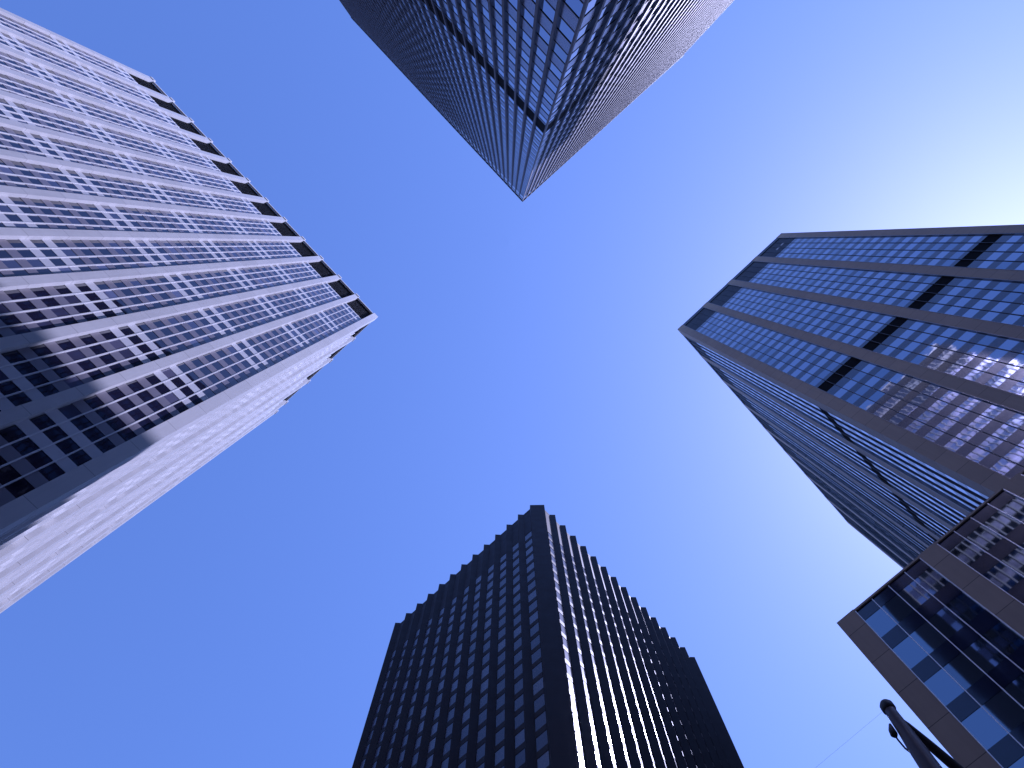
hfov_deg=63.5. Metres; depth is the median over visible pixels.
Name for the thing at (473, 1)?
window
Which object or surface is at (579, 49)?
window
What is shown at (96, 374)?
window
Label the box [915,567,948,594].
window
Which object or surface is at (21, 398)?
window
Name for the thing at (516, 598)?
window
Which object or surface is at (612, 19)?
window
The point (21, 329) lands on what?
window
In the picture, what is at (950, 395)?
window
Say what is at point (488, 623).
window
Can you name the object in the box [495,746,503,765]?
window
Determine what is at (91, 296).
window
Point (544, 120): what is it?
window
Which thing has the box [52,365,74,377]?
window
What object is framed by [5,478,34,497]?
window
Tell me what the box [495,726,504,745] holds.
window
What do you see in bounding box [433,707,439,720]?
window
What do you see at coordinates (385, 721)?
window
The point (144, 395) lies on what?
window
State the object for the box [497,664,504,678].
window
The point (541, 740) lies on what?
window
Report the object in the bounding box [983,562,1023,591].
window
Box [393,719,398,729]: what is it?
window
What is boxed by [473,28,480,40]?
window
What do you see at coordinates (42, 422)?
window
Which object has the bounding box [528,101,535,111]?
window
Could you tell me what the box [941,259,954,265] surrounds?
window
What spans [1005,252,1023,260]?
window
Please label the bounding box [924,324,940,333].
window
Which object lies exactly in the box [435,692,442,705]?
window
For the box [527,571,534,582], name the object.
window
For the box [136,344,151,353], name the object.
window
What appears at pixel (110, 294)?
window
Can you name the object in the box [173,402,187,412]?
window
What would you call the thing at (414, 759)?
window
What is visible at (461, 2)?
window
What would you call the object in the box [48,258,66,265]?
window
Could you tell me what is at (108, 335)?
window
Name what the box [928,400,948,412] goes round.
window
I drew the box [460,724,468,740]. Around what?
window
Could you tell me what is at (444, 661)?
window
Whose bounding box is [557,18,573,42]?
window
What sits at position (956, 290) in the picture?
window
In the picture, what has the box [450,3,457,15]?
window
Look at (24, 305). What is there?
window
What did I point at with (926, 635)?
window
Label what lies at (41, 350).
window
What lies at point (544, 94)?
window
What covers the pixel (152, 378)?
window
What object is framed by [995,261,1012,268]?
window
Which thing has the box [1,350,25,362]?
window
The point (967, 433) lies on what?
window
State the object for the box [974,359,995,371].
window
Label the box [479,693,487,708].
window
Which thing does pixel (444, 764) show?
window
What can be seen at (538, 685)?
window
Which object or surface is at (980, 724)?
window
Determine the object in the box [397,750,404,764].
window
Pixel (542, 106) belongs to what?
window
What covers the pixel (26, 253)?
window
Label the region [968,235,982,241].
window
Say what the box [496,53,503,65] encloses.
window
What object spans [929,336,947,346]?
window
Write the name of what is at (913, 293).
window
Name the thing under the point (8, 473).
window
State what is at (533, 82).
window
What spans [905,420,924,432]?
window
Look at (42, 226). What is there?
window
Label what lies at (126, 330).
window
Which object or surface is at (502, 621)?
window
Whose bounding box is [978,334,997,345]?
window
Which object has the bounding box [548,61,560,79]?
window
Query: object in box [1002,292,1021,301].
window
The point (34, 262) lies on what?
window
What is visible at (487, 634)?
window
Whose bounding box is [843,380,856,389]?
window
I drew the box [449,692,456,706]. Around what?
window
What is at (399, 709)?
window
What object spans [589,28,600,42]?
window
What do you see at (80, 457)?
window
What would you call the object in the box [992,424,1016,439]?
window
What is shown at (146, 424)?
window
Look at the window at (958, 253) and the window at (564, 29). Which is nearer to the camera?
the window at (564, 29)
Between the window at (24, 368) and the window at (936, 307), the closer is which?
the window at (24, 368)
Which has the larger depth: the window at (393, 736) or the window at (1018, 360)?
the window at (393, 736)
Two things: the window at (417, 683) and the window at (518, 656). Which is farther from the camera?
the window at (417, 683)
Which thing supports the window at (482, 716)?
in the office tower at (535, 636)
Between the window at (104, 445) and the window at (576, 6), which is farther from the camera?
the window at (104, 445)
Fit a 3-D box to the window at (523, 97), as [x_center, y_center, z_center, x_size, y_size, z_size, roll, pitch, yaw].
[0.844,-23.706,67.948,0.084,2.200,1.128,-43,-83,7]
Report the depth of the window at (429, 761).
114.12 m
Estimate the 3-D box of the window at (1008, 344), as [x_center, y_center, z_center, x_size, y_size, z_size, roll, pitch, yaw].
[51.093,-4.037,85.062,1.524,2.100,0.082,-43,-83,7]
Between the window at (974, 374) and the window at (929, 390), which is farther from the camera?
the window at (929, 390)
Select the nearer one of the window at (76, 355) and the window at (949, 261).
the window at (76, 355)
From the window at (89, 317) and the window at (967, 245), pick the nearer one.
the window at (89, 317)
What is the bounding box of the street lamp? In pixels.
[880,699,963,767]
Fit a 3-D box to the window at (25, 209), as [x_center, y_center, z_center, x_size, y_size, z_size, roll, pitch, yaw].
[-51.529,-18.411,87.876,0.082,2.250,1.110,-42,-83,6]
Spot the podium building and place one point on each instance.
(934, 632)
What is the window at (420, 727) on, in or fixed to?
in the office tower at (535, 636)
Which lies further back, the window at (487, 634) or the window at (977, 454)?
the window at (487, 634)
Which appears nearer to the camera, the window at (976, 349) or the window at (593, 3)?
the window at (593, 3)
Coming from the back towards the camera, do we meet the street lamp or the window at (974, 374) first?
the window at (974, 374)
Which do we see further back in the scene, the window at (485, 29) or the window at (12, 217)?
the window at (12, 217)
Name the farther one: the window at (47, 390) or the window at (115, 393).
the window at (115, 393)
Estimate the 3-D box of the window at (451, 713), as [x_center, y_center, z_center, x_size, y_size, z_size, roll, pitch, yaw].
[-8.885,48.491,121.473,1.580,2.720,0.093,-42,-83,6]
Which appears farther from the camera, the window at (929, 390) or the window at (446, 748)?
the window at (446, 748)
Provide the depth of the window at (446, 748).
113.66 m
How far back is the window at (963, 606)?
55.00 m
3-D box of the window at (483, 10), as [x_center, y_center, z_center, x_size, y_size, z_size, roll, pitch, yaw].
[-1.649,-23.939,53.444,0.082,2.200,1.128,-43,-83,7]
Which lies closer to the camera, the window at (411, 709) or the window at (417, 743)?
the window at (417, 743)
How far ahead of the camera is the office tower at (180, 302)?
101.78 m
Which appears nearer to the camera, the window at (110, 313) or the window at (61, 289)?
the window at (61, 289)
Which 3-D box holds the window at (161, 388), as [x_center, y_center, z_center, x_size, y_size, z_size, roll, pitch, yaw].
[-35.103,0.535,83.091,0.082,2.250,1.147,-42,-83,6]
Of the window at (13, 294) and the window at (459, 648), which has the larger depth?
the window at (459, 648)
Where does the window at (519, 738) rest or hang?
in the office tower at (535, 636)
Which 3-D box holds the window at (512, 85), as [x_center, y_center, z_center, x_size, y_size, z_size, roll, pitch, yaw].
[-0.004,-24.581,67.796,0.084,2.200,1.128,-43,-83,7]
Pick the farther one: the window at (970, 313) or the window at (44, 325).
the window at (970, 313)
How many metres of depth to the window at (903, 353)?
100.98 m
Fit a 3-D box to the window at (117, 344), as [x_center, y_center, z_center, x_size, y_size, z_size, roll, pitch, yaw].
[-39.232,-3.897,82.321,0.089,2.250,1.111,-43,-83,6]
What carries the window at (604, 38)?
in the office tower at (526, 98)
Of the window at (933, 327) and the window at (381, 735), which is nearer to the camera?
the window at (933, 327)
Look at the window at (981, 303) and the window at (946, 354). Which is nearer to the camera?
the window at (946, 354)
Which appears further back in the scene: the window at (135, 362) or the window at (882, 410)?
the window at (882, 410)
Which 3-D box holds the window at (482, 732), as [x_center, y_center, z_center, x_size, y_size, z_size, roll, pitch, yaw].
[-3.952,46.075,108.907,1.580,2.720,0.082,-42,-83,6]
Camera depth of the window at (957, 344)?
92.98 m
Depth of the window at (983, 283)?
99.61 m
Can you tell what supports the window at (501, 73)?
in the office tower at (526, 98)
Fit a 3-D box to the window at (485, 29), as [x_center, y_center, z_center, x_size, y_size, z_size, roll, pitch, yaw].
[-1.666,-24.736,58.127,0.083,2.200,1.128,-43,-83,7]
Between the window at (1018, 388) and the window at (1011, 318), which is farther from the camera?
the window at (1011, 318)
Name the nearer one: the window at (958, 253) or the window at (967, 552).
the window at (967, 552)
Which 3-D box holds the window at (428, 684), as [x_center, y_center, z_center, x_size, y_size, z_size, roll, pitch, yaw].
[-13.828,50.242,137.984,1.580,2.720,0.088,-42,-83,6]
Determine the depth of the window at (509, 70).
63.26 m
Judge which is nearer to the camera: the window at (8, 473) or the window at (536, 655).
the window at (8, 473)
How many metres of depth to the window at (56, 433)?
63.49 m
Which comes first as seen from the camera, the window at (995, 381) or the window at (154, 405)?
the window at (154, 405)
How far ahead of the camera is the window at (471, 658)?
133.00 m
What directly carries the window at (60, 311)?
in the office tower at (180, 302)
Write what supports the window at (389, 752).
in the office tower at (535, 636)
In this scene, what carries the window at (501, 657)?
in the office tower at (535, 636)
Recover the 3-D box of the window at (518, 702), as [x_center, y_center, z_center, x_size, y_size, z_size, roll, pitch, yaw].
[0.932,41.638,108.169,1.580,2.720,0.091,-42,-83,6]
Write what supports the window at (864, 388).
in the office tower at (873, 380)
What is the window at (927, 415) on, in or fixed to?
in the office tower at (873, 380)
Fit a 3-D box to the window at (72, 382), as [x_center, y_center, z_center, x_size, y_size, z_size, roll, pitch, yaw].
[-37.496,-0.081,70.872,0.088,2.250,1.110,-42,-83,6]
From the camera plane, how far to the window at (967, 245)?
111.48 m
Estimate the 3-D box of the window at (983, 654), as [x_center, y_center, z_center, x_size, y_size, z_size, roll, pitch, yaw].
[29.005,16.666,50.874,1.505,2.700,0.084,-43,-83,6]
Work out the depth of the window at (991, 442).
74.66 m
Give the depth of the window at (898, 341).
104.72 m
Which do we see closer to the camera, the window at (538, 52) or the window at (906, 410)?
the window at (538, 52)
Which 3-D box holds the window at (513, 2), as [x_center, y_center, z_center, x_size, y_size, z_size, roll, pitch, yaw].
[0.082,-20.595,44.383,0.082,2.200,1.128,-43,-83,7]
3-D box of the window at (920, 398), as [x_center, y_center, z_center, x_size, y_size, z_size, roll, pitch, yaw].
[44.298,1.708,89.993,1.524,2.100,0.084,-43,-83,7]
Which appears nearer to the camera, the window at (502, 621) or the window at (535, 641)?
the window at (535, 641)
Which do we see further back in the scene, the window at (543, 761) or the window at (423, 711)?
the window at (423, 711)
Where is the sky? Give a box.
[0,0,1023,767]
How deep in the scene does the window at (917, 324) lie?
104.42 m
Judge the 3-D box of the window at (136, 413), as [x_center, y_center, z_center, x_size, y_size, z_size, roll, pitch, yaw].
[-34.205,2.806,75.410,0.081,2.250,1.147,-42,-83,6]
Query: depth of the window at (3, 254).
77.27 m
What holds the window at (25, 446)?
in the office tower at (180, 302)
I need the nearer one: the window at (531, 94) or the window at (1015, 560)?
the window at (1015, 560)
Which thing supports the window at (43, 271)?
in the office tower at (180, 302)
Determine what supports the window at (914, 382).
in the office tower at (873, 380)
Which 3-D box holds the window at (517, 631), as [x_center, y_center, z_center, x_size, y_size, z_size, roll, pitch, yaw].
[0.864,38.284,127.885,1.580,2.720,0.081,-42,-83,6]
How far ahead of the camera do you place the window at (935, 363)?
93.23 m
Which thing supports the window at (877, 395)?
in the office tower at (873, 380)
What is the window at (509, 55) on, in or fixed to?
in the office tower at (526, 98)
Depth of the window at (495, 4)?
49.05 m
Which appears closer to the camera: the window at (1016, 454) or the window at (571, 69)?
the window at (571, 69)
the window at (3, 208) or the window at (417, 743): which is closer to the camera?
the window at (3, 208)
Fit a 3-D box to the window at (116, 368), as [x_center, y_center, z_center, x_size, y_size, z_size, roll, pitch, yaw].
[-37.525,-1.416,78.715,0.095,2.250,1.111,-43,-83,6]
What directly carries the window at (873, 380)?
in the office tower at (873, 380)
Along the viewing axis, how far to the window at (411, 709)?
134.37 m
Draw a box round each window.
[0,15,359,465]
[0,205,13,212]
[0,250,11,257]
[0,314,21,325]
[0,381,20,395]
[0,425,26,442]
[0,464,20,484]
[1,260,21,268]
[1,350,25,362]
[4,214,22,221]
[4,290,26,299]
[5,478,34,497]
[6,392,31,405]
[7,240,26,247]
[9,197,26,204]
[9,325,30,334]
[11,269,29,275]
[11,438,39,455]
[13,223,28,227]
[13,362,37,374]
[15,300,36,310]
[17,249,35,257]
[18,206,35,213]
[25,310,46,320]
[25,373,48,386]
[25,450,52,468]
[26,259,45,266]
[27,215,44,222]
[30,240,48,247]
[30,288,50,296]
[30,344,52,356]
[30,414,55,429]
[36,224,50,228]
[36,268,52,274]
[36,321,54,329]
[36,384,58,396]
[38,463,64,480]
[39,249,57,256]
[40,297,59,306]
[41,355,62,367]
[43,426,67,442]
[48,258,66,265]
[50,307,69,316]
[52,240,67,246]
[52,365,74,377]
[53,285,71,293]
[55,438,79,454]
[56,339,76,350]
[58,267,73,272]
[58,404,81,418]
[60,249,76,255]
[61,317,77,324]
[63,295,81,303]
[63,376,83,387]
[66,349,86,360]
[68,450,91,465]
[69,258,85,264]
[70,415,92,430]
[73,304,90,313]
[74,284,91,291]
[76,359,96,370]
[79,334,97,344]
[82,313,97,320]
[82,427,104,441]
[84,292,100,300]
[84,395,104,408]
[87,369,105,379]
[89,344,106,354]
[93,301,109,309]
[94,438,115,452]
[95,406,115,419]
[98,354,116,364]
[99,330,116,339]
[102,310,116,317]
[106,388,124,399]
[106,416,126,430]
[108,363,125,372]
[109,339,125,349]
[117,398,135,410]
[117,427,136,440]
[118,326,134,335]
[118,348,134,358]
[126,380,143,392]
[127,335,142,344]
[127,357,142,366]
[127,408,145,420]
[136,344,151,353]
[137,390,153,401]
[138,418,155,430]
[145,352,159,361]
[145,374,160,384]
[147,400,163,411]
[154,383,169,394]
[156,409,172,421]
[161,368,176,378]
[164,393,179,403]
[170,377,185,387]
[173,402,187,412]
[179,386,193,396]
[188,395,202,405]
[359,0,685,195]
[363,744,369,755]
[371,532,718,767]
[374,746,380,758]
[378,731,384,742]
[381,718,387,729]
[385,747,392,761]
[389,733,395,745]
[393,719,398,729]
[396,705,401,716]
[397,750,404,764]
[399,693,404,703]
[401,734,407,747]
[404,720,410,732]
[407,706,413,717]
[410,692,416,704]
[411,752,418,766]
[413,681,418,691]
[414,735,421,749]
[417,721,423,733]
[420,706,426,718]
[422,693,428,704]
[425,679,431,691]
[425,754,432,767]
[427,668,433,678]
[427,737,435,753]
[430,722,437,736]
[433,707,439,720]
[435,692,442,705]
[437,680,443,692]
[439,667,445,679]
[441,655,447,666]
[441,757,448,767]
[442,739,450,755]
[445,723,452,737]
[447,707,454,721]
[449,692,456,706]
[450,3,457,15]
[451,679,457,691]
[452,666,459,679]
[454,654,460,666]
[456,643,461,653]
[458,0,465,10]
[459,740,467,757]
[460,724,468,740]
[462,16,469,28]
[462,708,469,723]
[463,692,471,707]
[465,31,471,42]
[465,679,472,692]
[466,665,473,678]
[468,653,474,665]
[469,641,475,653]
[470,10,478,24]
[470,630,476,641]
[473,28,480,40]
[475,42,482,54]
[476,743,484,761]
[477,725,485,742]
[478,708,486,725]
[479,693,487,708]
[480,4,488,19]
[480,679,487,693]
[481,665,488,678]
[482,23,490,37]
[482,652,489,665]
[483,640,489,652]
[484,40,491,52]
[484,618,490,629]
[484,628,490,640]
[492,0,501,15]
[493,18,502,35]
[495,38,502,51]
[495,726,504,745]
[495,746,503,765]
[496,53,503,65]
[496,693,504,709]
[496,709,504,726]
[497,67,503,77]
[497,651,504,665]
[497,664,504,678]
[497,678,504,693]
[498,615,505,628]
[498,627,504,639]
[498,639,504,651]
[499,605,505,616]
[507,14,516,31]
[507,34,515,49]
[507,51,514,64]
[507,65,514,77]
[507,78,513,88]
[508,0,516,9]
[513,593,519,604]
[513,603,519,615]
[513,613,520,625]
[514,625,520,637]
[514,637,521,650]
[514,650,521,664]
[514,664,522,678]
[514,678,522,694]
[514,694,522,710]
[515,710,523,728]
[515,729,524,748]
[515,748,524,767]
[518,77,525,89]
[518,90,524,100]
[519,64,527,77]
[520,48,528,64]
[521,29,530,47]
[522,6,533,27]
[527,562,533,572]
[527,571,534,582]
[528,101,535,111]
[528,580,535,591]
[528,589,535,601]
[529,90,537,101]
[529,600,536,612]
[529,610,537,623]
[530,622,538,636]
[531,77,539,90]
[531,635,539,649]
[531,648,540,663]
[532,63,542,78]
[532,662,541,678]
[533,677,543,694]
[534,693,544,712]
[535,46,545,63]
[535,711,545,731]
[536,730,547,751]
[537,23,549,44]
[537,751,549,767]
[538,112,546,123]
[540,0,554,22]
[540,103,549,115]
[542,90,552,105]
[545,77,556,93]
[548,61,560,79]
[552,41,566,63]
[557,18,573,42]
[559,80,569,91]
[563,0,582,16]
[564,64,575,77]
[569,44,582,61]
[576,20,591,40]
[582,49,591,60]
[585,0,599,14]
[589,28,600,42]
[597,34,607,47]
[598,2,611,20]
[606,11,618,27]
[698,235,1023,566]
[834,388,847,397]
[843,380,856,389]
[846,393,860,403]
[852,371,866,381]
[855,385,870,395]
[859,399,874,409]
[861,363,876,372]
[865,376,879,386]
[865,608,896,636]
[868,390,884,401]
[873,406,889,416]
[874,368,889,377]
[878,381,895,392]
[879,315,892,323]
[881,346,895,355]
[881,595,913,622]
[883,396,900,407]
[889,338,904,346]
[889,373,905,383]
[889,413,906,424]
[892,636,927,668]
[894,387,911,398]
[895,350,910,359]
[897,299,910,306]
[898,581,931,608]
[899,329,914,338]
[899,403,917,415]
[904,341,920,351]
[904,378,921,388]
[905,291,919,298]
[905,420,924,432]
[908,321,924,329]
[910,354,926,363]
[910,393,929,405]
[910,621,946,653]
[913,283,928,290]
[914,333,930,342]
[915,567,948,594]
[916,410,935,422]
[919,345,937,355]
[921,384,939,395]
[922,275,936,282]
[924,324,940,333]
[924,428,943,441]
[924,669,963,705]
[927,359,944,369]
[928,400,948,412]
[928,607,965,638]
[929,304,943,311]
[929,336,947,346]
[935,418,955,431]
[937,349,954,360]
[938,295,953,303]
[940,327,957,336]
[940,390,959,402]
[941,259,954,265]
[943,437,965,451]
[943,653,984,689]
[944,306,961,314]
[945,364,963,374]
[946,592,984,622]
[947,287,964,294]
[947,340,965,350]
[947,407,968,420]
[949,251,964,258]
[949,539,984,564]
[954,297,971,306]
[955,354,974,365]
[956,426,978,440]
[957,278,973,286]
[958,331,976,340]
[959,243,973,250]
[960,397,981,409]
[961,707,1007,749]
[962,309,979,317]
[963,637,1005,673]
[964,288,981,296]
[964,369,983,380]
[966,344,986,355]
[966,447,989,462]
[966,525,1002,550]
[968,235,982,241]
[969,415,992,429]
[971,299,990,308]
[974,280,991,287]
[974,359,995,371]
[977,261,993,267]
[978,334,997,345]
[979,435,1003,451]
[981,311,998,320]
[982,290,1000,299]
[982,404,1005,418]
[982,690,1023,732]
[983,511,1020,536]
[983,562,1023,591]
[983,621,1023,656]
[985,375,1006,387]
[986,252,1003,259]
[987,349,1008,360]
[990,302,1010,311]
[990,458,1016,474]
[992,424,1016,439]
[993,281,1010,289]
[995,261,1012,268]
[996,243,1013,250]
[997,364,1019,377]
[998,338,1019,349]
[1000,497,1023,521]
[1001,314,1020,323]
[1001,547,1023,575]
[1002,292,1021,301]
[1004,446,1023,462]
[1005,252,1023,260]
[1006,234,1023,241]
[1006,412,1023,427]
[1008,354,1023,365]
[1008,382,1023,394]
[1012,304,1023,314]
[1013,283,1023,291]
[1015,262,1023,269]
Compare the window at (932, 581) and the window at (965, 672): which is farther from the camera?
the window at (932, 581)
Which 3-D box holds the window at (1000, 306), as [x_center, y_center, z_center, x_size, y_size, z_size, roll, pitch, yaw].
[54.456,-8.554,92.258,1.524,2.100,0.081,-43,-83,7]
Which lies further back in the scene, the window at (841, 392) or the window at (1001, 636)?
the window at (841, 392)
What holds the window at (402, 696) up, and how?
in the office tower at (535, 636)
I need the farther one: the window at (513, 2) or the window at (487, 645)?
the window at (487, 645)
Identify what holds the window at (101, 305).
in the office tower at (180, 302)
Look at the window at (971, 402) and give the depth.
82.06 m
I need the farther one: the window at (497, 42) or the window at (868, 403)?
the window at (868, 403)
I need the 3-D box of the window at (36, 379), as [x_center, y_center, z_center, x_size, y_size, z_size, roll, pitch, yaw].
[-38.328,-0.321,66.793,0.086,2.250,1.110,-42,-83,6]
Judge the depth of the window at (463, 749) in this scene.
109.30 m
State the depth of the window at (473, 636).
140.90 m
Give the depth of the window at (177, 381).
87.01 m
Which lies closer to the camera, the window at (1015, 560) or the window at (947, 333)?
the window at (1015, 560)
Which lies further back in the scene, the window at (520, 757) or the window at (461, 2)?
the window at (520, 757)
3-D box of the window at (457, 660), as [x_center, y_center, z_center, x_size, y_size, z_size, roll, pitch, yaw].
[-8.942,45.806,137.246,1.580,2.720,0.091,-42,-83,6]
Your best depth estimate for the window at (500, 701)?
112.52 m
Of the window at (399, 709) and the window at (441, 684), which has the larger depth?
the window at (399, 709)
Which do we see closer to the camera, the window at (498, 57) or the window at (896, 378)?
the window at (498, 57)
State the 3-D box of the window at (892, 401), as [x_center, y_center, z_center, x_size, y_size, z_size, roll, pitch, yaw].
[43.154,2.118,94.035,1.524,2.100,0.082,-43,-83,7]
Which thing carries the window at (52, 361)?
in the office tower at (180, 302)
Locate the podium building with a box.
[837,469,1023,767]
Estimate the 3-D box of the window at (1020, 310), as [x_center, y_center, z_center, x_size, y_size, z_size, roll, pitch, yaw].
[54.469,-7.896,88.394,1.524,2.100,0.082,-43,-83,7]
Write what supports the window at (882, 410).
in the office tower at (873, 380)
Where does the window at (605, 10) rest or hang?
in the office tower at (526, 98)
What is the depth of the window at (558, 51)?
44.89 m
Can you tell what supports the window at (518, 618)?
in the office tower at (535, 636)
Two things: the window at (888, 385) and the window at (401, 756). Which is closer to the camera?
the window at (888, 385)
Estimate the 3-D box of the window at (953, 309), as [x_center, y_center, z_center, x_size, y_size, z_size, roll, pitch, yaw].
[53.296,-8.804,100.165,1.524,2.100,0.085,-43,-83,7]
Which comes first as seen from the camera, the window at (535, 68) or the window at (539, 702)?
the window at (535, 68)
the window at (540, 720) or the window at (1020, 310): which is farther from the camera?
the window at (540, 720)
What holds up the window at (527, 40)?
in the office tower at (526, 98)
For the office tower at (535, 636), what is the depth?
132.03 m
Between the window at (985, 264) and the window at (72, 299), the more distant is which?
the window at (985, 264)
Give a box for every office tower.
[0,8,377,612]
[339,0,733,201]
[352,505,743,767]
[677,224,1023,567]
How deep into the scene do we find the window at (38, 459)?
59.70 m
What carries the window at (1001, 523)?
in the podium building
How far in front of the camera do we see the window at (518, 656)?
120.04 m
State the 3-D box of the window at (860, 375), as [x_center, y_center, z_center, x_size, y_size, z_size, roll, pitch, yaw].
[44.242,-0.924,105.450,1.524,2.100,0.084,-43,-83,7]
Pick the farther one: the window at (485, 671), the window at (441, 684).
the window at (441, 684)
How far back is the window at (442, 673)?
137.67 m
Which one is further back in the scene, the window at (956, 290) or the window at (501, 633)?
the window at (501, 633)
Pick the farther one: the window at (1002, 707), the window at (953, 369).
the window at (953, 369)
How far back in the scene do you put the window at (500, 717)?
108.52 m
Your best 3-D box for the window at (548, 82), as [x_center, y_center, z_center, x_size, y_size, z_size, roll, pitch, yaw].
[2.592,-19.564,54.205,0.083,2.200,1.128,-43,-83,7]
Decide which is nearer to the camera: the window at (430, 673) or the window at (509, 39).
the window at (509, 39)
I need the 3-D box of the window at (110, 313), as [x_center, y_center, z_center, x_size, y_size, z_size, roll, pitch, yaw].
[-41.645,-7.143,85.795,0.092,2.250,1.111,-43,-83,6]
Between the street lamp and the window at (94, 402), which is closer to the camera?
the street lamp
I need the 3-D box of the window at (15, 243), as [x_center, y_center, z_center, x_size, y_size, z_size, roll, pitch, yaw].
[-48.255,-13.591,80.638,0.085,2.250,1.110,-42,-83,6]
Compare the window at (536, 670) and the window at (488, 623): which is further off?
the window at (488, 623)
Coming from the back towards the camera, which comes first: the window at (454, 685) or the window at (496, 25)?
the window at (454, 685)
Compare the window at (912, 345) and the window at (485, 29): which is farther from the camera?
the window at (912, 345)
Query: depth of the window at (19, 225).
84.24 m
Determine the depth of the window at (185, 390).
87.15 m
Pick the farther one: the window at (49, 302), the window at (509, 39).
the window at (49, 302)
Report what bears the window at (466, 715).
in the office tower at (535, 636)
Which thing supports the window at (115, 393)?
in the office tower at (180, 302)
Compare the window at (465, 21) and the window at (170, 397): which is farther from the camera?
the window at (170, 397)
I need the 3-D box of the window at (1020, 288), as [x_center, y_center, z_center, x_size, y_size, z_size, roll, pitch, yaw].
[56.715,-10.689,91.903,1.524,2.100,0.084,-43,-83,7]
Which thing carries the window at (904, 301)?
in the office tower at (873, 380)
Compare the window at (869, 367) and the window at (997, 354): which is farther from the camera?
the window at (869, 367)
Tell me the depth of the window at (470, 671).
129.13 m
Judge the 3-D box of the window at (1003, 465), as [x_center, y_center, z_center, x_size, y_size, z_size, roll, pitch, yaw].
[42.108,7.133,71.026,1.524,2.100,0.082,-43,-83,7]
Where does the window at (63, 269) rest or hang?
in the office tower at (180, 302)
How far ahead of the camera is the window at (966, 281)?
103.45 m
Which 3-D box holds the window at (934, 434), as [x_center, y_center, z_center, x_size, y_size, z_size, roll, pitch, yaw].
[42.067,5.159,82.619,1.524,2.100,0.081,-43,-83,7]
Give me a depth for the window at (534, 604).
131.51 m
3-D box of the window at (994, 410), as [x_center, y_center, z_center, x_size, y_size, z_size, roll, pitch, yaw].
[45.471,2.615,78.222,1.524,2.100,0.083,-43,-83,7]
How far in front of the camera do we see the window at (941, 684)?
51.17 m
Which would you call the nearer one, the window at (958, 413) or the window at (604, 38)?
the window at (604, 38)
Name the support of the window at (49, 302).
in the office tower at (180, 302)
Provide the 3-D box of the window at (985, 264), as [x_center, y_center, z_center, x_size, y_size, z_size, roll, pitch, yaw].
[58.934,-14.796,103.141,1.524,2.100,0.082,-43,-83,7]
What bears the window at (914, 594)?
in the podium building
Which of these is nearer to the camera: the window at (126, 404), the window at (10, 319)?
the window at (10, 319)
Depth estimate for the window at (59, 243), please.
88.46 m
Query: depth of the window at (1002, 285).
95.73 m
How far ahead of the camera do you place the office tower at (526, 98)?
79.96 m
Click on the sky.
(516, 355)
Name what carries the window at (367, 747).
in the office tower at (535, 636)
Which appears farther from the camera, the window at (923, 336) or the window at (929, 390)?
the window at (923, 336)
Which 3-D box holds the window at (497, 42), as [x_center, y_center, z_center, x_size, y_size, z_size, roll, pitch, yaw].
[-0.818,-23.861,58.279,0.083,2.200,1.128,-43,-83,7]
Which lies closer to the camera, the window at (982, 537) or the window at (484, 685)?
the window at (982, 537)
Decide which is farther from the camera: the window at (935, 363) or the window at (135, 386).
the window at (935, 363)
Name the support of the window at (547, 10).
in the office tower at (526, 98)
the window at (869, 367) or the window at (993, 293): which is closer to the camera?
the window at (993, 293)
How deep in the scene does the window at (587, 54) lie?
49.52 m
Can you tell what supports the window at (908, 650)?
in the podium building
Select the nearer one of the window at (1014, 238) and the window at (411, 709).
the window at (1014, 238)
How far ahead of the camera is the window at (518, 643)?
123.88 m
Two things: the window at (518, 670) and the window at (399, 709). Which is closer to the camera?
the window at (518, 670)
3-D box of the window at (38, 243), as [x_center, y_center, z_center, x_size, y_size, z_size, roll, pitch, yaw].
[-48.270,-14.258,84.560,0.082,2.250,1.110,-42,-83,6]
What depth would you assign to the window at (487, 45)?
62.78 m
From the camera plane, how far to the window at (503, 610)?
140.12 m
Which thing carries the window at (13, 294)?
in the office tower at (180, 302)
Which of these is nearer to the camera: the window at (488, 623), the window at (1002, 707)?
the window at (1002, 707)
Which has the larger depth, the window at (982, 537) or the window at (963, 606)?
the window at (982, 537)
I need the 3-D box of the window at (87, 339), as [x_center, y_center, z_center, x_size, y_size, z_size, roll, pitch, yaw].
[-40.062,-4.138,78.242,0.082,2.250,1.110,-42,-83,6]
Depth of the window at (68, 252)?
88.57 m
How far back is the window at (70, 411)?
67.25 m
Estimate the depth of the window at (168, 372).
86.83 m
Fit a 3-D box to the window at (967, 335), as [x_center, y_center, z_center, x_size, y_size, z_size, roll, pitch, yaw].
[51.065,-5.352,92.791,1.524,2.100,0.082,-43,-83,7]
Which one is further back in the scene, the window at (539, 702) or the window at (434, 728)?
the window at (434, 728)
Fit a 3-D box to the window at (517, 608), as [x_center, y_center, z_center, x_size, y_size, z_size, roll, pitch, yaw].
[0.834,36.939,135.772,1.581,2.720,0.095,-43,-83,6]
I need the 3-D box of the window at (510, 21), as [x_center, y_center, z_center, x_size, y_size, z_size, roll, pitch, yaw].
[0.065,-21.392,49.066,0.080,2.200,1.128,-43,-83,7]
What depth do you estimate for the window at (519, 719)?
104.25 m
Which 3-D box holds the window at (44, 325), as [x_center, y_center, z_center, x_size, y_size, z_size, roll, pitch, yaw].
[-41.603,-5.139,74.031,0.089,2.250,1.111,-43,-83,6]
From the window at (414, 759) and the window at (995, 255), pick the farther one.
the window at (414, 759)
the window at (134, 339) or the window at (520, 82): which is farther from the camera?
the window at (134, 339)

